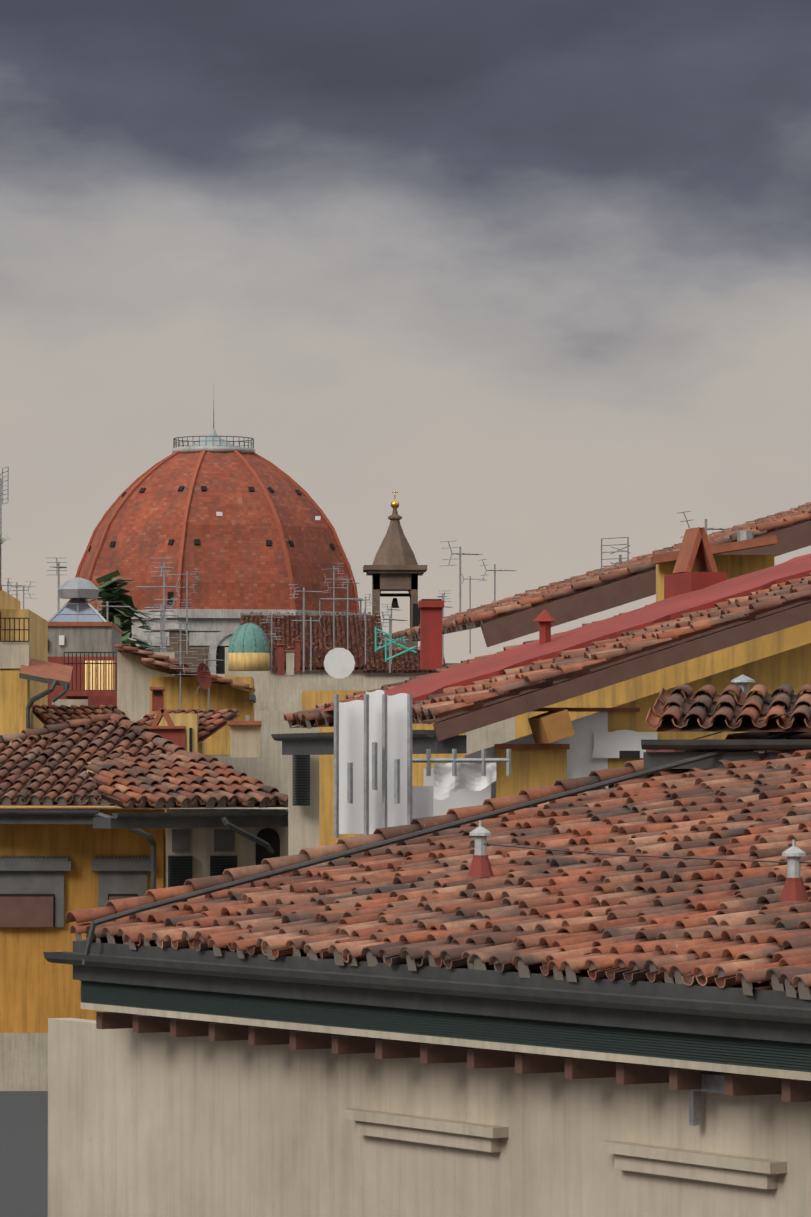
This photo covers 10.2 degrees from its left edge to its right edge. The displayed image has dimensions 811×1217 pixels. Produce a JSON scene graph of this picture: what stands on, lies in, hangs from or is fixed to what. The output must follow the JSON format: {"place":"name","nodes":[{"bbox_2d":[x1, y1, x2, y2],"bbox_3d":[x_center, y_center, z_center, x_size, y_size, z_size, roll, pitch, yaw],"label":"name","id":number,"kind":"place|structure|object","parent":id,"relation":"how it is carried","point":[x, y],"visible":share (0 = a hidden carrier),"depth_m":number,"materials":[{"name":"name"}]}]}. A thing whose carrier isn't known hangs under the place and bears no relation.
{"place":"outdoors","nodes":[
{"label":"outdoors","id":0,"kind":"place"},
{"bbox_2d":[0,1091,47,1216],"bbox_3d":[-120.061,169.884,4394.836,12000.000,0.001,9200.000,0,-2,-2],"label":"ground","id":1,"kind":"structure","parent":0,"point":[23,1153],"depth_m":236.95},
{"bbox_2d":[363,565,426,649],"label":"bell tower","id":2,"kind":"structure","parent":1,"relation":"on","point":[394,577],"depth_m":398.15,"materials":[{"name":"stone"}]},
{"bbox_2d":[391,492,398,508],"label":"finial","id":3,"kind":"object","parent":2,"relation":"on","point":[394,504],"visible":0.9,"depth_m":400.13,"materials":[{"name":"gold metal"}]},
{"bbox_2d":[372,509,417,564],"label":"steeple roof","id":4,"kind":"structure","parent":2,"relation":"attached to","point":[394,548],"depth_m":399.15,"materials":[{"name":"brown stone"}]},
{"bbox_2d":[380,593,410,607],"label":"bell","id":5,"kind":"object","parent":2,"relation":"attached to","point":[394,603],"visible":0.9,"depth_m":400.00,"materials":[{"name":"brown metal"}]},
{"bbox_2d":[0,590,204,772],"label":"pale yellow walls","id":6,"kind":"structure","parent":0,"point":[38,624],"depth_m":95.85,"materials":[{"name":"yellow paint"}]},
{"bbox_2d":[87,570,158,651],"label":"tree","id":7,"kind":"object","parent":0,"point":[123,623],"depth_m":149.45,"materials":[{"name":"green plant"}]},
{"bbox_2d":[145,631,219,669],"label":"dome drum","id":8,"kind":"object","parent":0,"point":[199,659],"depth_m":464.82,"materials":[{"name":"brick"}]},
{"bbox_2d":[128,627,237,673],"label":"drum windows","id":9,"kind":"structure","parent":8,"relation":"on","point":[213,640],"depth_m":465.08,"materials":[{"name":"grey stone"}]},
{"bbox_2d":[138,646,228,673],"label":"arched window","id":10,"kind":"structure","parent":8,"relation":"in","point":[220,655],"depth_m":465.24,"materials":[{"name":"black glass"}]},
{"bbox_2d":[98,609,362,630],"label":"dome base","id":11,"kind":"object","parent":8,"relation":"on","point":[215,619],"depth_m":465.02,"materials":[{"name":"grey stone"}]},
{"bbox_2d":[78,451,356,612],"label":"dome","id":12,"kind":"structure","parent":11,"relation":"on","point":[235,560],"depth_m":469.64,"materials":[{"name":"tile"}]},
{"bbox_2d":[88,486,334,551],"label":"dome openings","id":13,"kind":"object","parent":12,"relation":"in","point":[197,541],"visible":0.29,"depth_m":471.14,"materials":[{"name":"black"}]},
{"bbox_2d":[75,450,359,612],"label":"dome ribs","id":14,"kind":"object","parent":12,"relation":"on","point":[150,471],"visible":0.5,"depth_m":473.11,"materials":[{"name":"red brick"}]},
{"bbox_2d":[172,446,254,453],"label":"dome platform","id":15,"kind":"structure","parent":14,"relation":"on","point":[215,449],"depth_m":476.40,"materials":[{"name":"stone"}]},
{"bbox_2d":[173,436,253,447],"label":"railing","id":16,"kind":"object","parent":15,"relation":"on","point":[175,442],"visible":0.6,"depth_m":478.21,"materials":[{"name":"metal"}]},
{"bbox_2d":[192,386,236,446],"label":"spire","id":17,"kind":"structure","parent":15,"relation":"on","point":[213,441],"depth_m":479.01,"materials":[{"name":"white metal"}]},
{"bbox_2d":[216,512,320,519],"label":"dome windows","id":18,"kind":"structure","parent":12,"relation":"attached to","point":[221,514],"depth_m":466.09,"materials":[{"name":"white paint"}]},
{"bbox_2d":[0,555,773,858],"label":"yellow walls","id":19,"kind":"structure","parent":0,"point":[534,768],"depth_m":74.69,"materials":[{"name":"yellow paint"}]},
{"bbox_2d":[0,642,810,1090],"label":"cream walls","id":20,"kind":"structure","parent":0,"point":[254,752],"depth_m":107.45,"materials":[{"name":"beige paint"}]},
{"bbox_2d":[0,612,116,690],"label":"railings","id":21,"kind":"object","parent":20,"relation":"on","point":[68,663],"visible":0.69,"depth_m":118.72,"materials":[{"name":"metal"}]},
{"bbox_2d":[0,727,148,805],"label":"old roof deck","id":22,"kind":"structure","parent":20,"relation":"on","point":[42,804],"depth_m":65.06,"materials":[{"name":"brown"}]},
{"bbox_2d":[32,710,119,730],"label":"roof deck","id":23,"kind":"structure","parent":20,"relation":"on","point":[42,720],"depth_m":96.25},
{"bbox_2d":[48,577,106,621],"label":"cupola","id":24,"kind":"object","parent":20,"relation":"on","point":[78,588],"visible":0.6,"depth_m":131.06,"materials":[{"name":"white metal"}]},
{"bbox_2d":[50,598,103,621],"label":"glass pyramid","id":25,"kind":"object","parent":24,"relation":"attached to","point":[72,608],"visible":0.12,"depth_m":130.84,"materials":[{"name":"clear glass"}]},
{"bbox_2d":[32,704,130,726],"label":"roof","id":26,"kind":"structure","parent":20,"relation":"on","point":[63,712],"depth_m":96.56,"materials":[{"name":"brown tile"}]},
{"bbox_2d":[0,806,168,1032],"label":"ochre walls","id":27,"kind":"structure","parent":20,"relation":"on","point":[37,989],"depth_m":65.79,"materials":[{"name":"paint"}]},
{"bbox_2d":[0,720,172,806],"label":"tiled roof","id":28,"kind":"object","parent":20,"relation":"on","point":[43,775],"visible":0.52,"depth_m":66.70,"materials":[{"name":"tile"}]},
{"bbox_2d":[0,713,192,754],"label":"hip tiles","id":29,"kind":"object","parent":28,"relation":"on","point":[149,735],"visible":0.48,"depth_m":67.92,"materials":[{"name":"brown tile"}]},
{"bbox_2d":[85,661,112,689],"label":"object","id":30,"kind":"object","parent":20,"relation":"attached to","point":[99,675],"visible":0.36,"depth_m":119.49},
{"bbox_2d":[0,830,234,926],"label":"stone trim","id":31,"kind":"structure","parent":20,"relation":"attached to","point":[43,875],"depth_m":65.70,"materials":[{"name":"grey stone"}]},
{"bbox_2d":[114,644,188,667],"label":"roof tiles","id":32,"kind":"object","parent":20,"relation":"on","point":[121,647],"depth_m":106.96,"materials":[{"name":"red tile"}]},
{"bbox_2d":[86,773,283,808],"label":"orange roof deck","id":33,"kind":"structure","parent":20,"relation":"on","point":[257,804],"depth_m":60.26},
{"bbox_2d":[85,752,287,808],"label":"tiled roof","id":34,"kind":"structure","parent":20,"relation":"on","point":[182,780],"depth_m":60.74,"materials":[{"name":"tile"}]},
{"bbox_2d":[137,708,239,737],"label":"roof","id":35,"kind":"structure","parent":20,"relation":"on","point":[206,725],"depth_m":89.85,"materials":[{"name":"brown tile"}]},
{"bbox_2d":[141,658,254,692],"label":"roof tiles","id":36,"kind":"object","parent":20,"relation":"on","point":[157,663],"depth_m":99.00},
{"bbox_2d":[168,855,236,886],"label":"green shutters","id":37,"kind":"object","parent":20,"relation":"attached to","point":[190,870],"visible":0.43,"depth_m":61.07,"materials":[{"name":"paint"}]},
{"bbox_2d":[198,715,239,741],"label":"roof edge","id":38,"kind":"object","parent":20,"relation":"on","point":[212,732],"depth_m":89.28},
{"bbox_2d":[228,653,269,670],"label":"dome drum","id":39,"kind":"object","parent":20,"relation":"on","point":[248,661],"visible":1,"depth_m":198.88,"materials":[{"name":"paint"}]},
{"bbox_2d":[228,623,269,652],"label":"small dome","id":40,"kind":"structure","parent":39,"relation":"on","point":[249,638],"depth_m":199.06,"materials":[{"name":"teal metal"}]},
{"bbox_2d":[240,615,384,649],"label":"roof tiles","id":41,"kind":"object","parent":20,"relation":"on","point":[315,629],"depth_m":298.06,"materials":[{"name":"tile"}]},
{"bbox_2d":[240,612,383,649],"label":"roof","id":42,"kind":"structure","parent":41,"relation":"on","point":[319,640],"depth_m":297.16,"materials":[{"name":"tile"}]},
{"bbox_2d":[270,650,364,669],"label":"roof deck","id":43,"kind":"structure","parent":20,"relation":"on","point":[319,660],"depth_m":243.08,"materials":[{"name":"tile"}]},
{"bbox_2d":[270,646,364,667],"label":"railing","id":44,"kind":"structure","parent":43,"relation":"on","point":[317,657],"depth_m":243.66,"materials":[{"name":"tile"}]},
{"bbox_2d":[0,592,639,926],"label":"dark openings","id":45,"kind":"object","parent":20,"relation":"attached to","point":[270,836],"visible":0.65,"depth_m":61.16,"materials":[{"name":"black"}]},
{"bbox_2d":[292,755,309,805],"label":"shutters","id":46,"kind":"object","parent":45,"relation":"on","point":[300,773],"visible":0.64,"depth_m":55.46,"materials":[{"name":"black wood"}]},
{"bbox_2d":[324,648,354,678],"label":"white dish","id":47,"kind":"object","parent":20,"relation":"attached to","point":[339,663],"visible":1,"depth_m":179.74,"materials":[{"name":"paint"}]},
{"bbox_2d":[0,467,726,708],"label":"tv antennas","id":48,"kind":"object","parent":20,"relation":"attached to","point":[162,620],"visible":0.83,"depth_m":127.69,"materials":[{"name":"grey metal"}]},
{"bbox_2d":[197,663,221,688],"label":"satellite dish","id":49,"kind":"object","parent":48,"relation":"attached to","point":[204,677],"visible":0.98,"depth_m":98.73,"materials":[{"name":"red paint"}]},
{"bbox_2d":[0,527,777,748],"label":"terracotta trim","id":50,"kind":"structure","parent":20,"relation":"on","point":[698,549],"depth_m":54.92,"materials":[{"name":"ceramic"}]},
{"bbox_2d":[528,709,574,742],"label":"purlin ends","id":51,"kind":"object","parent":50,"relation":"attached to","point":[551,726],"visible":1,"depth_m":44.92,"materials":[{"name":"brown wood"}]},
{"bbox_2d":[375,627,415,661],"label":"antenna","id":52,"kind":"object","parent":20,"relation":"attached to","point":[386,644],"visible":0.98,"depth_m":149.78,"materials":[{"name":"paint"}]},
{"bbox_2d":[363,650,445,672],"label":"roof deck","id":53,"kind":"structure","parent":20,"relation":"on","point":[395,664],"depth_m":273.48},
{"bbox_2d":[359,646,445,671],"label":"roof","id":54,"kind":"structure","parent":53,"relation":"on","point":[404,661],"depth_m":273.66,"materials":[{"name":"tile"}]},
{"bbox_2d":[0,673,810,1043],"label":"roof gutters","id":55,"kind":"object","parent":20,"relation":"attached to","point":[730,1011],"visible":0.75,"depth_m":32.60,"materials":[{"name":"metal"}]},
{"bbox_2d":[70,732,810,999],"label":"roof","id":56,"kind":"structure","parent":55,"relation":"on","point":[424,900],"depth_m":33.30,"materials":[{"name":"tile"}]},
{"bbox_2d":[65,732,784,923],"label":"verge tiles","id":57,"kind":"object","parent":56,"relation":"on","point":[111,907],"visible":0.58,"depth_m":36.95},
{"bbox_2d":[469,820,805,877],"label":"roof vents","id":58,"kind":"object","parent":56,"relation":"on","point":[793,853],"visible":1,"depth_m":27.75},
{"bbox_2d":[645,684,810,728],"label":"roof","id":59,"kind":"structure","parent":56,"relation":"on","point":[689,704],"depth_m":38.53,"materials":[{"name":"tile"}]},
{"bbox_2d":[0,521,810,1101],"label":"brown trim","id":60,"kind":"structure","parent":20,"relation":"on","point":[26,911],"depth_m":44.73,"materials":[{"name":"metal"}]},
{"bbox_2d":[284,573,810,728],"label":"roof","id":61,"kind":"structure","parent":60,"relation":"on","point":[541,674],"depth_m":45.78,"materials":[{"name":"tile"}]},
{"bbox_2d":[324,553,810,709],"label":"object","id":62,"kind":"object","parent":61,"relation":"on","point":[698,591],"visible":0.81,"depth_m":49.15,"materials":[{"name":"red paint"}]},
{"bbox_2d":[292,602,809,727],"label":"roof tiles","id":63,"kind":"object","parent":60,"relation":"on","point":[332,724],"depth_m":45.68,"materials":[{"name":"ceramic"}]},
{"bbox_2d":[48,1018,810,1216],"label":"wall","id":64,"kind":"structure","parent":20,"relation":"attached to","point":[160,1124],"depth_m":32.64,"materials":[{"name":"paint"}]},
{"bbox_2d":[689,1073,723,1125],"bbox_3d":[1.977,3.125,28.938,0.140,0.345,0.655,1,-2,-32],"label":"wall camera","id":65,"kind":"object","parent":64,"relation":"attached to","point":[712,1082],"depth_m":29.00,"materials":[{"name":"grey metal"}]},
{"bbox_2d":[80,980,810,1071],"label":"green soffit","id":66,"kind":"structure","parent":20,"relation":"on","point":[780,1055],"depth_m":30.77,"materials":[{"name":"green paint"}]},
{"bbox_2d":[82,939,810,992],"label":"roof deck","id":67,"kind":"structure","parent":20,"relation":"on","point":[764,986],"depth_m":30.19,"materials":[{"name":"tile"}]},
{"bbox_2d":[208,531,754,837],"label":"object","id":68,"kind":"object","parent":20,"relation":"on","point":[742,681],"visible":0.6,"depth_m":42.97,"materials":[{"name":"grey metal"}]},
{"bbox_2d":[339,690,495,833],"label":"scaffold sheets","id":69,"kind":"object","parent":68,"relation":"on","point":[351,750],"visible":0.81,"depth_m":43.20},
{"bbox_2d":[465,712,607,798],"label":"building wall","id":70,"kind":"structure","parent":20,"relation":"attached to","point":[581,762],"depth_m":45.53,"materials":[{"name":"paint"}]},
{"bbox_2d":[516,608,810,738],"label":"gable wall","id":71,"kind":"structure","parent":20,"relation":"attached to","point":[700,667],"depth_m":58.41,"materials":[{"name":"yellow paint"}]},
{"bbox_2d":[0,0,810,662],"label":"sky","id":72,"kind":"structure","parent":0,"point":[534,275],"materials":[{"name":"grey"}]},
{"bbox_2d":[48,626,808,900],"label":"walls","id":73,"kind":"structure","parent":0,"point":[792,890],"depth_m":91.60,"materials":[{"name":"grey paint"}]},
{"bbox_2d":[392,502,810,643],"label":"tiled roof","id":74,"kind":"structure","parent":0,"point":[477,624],"depth_m":60.88,"materials":[{"name":"brown tile"}]},
{"bbox_2d":[656,701,810,731],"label":"small roof deck","id":75,"kind":"structure","parent":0,"point":[746,725],"depth_m":38.30,"materials":[{"name":"brown tile"}]}
]}

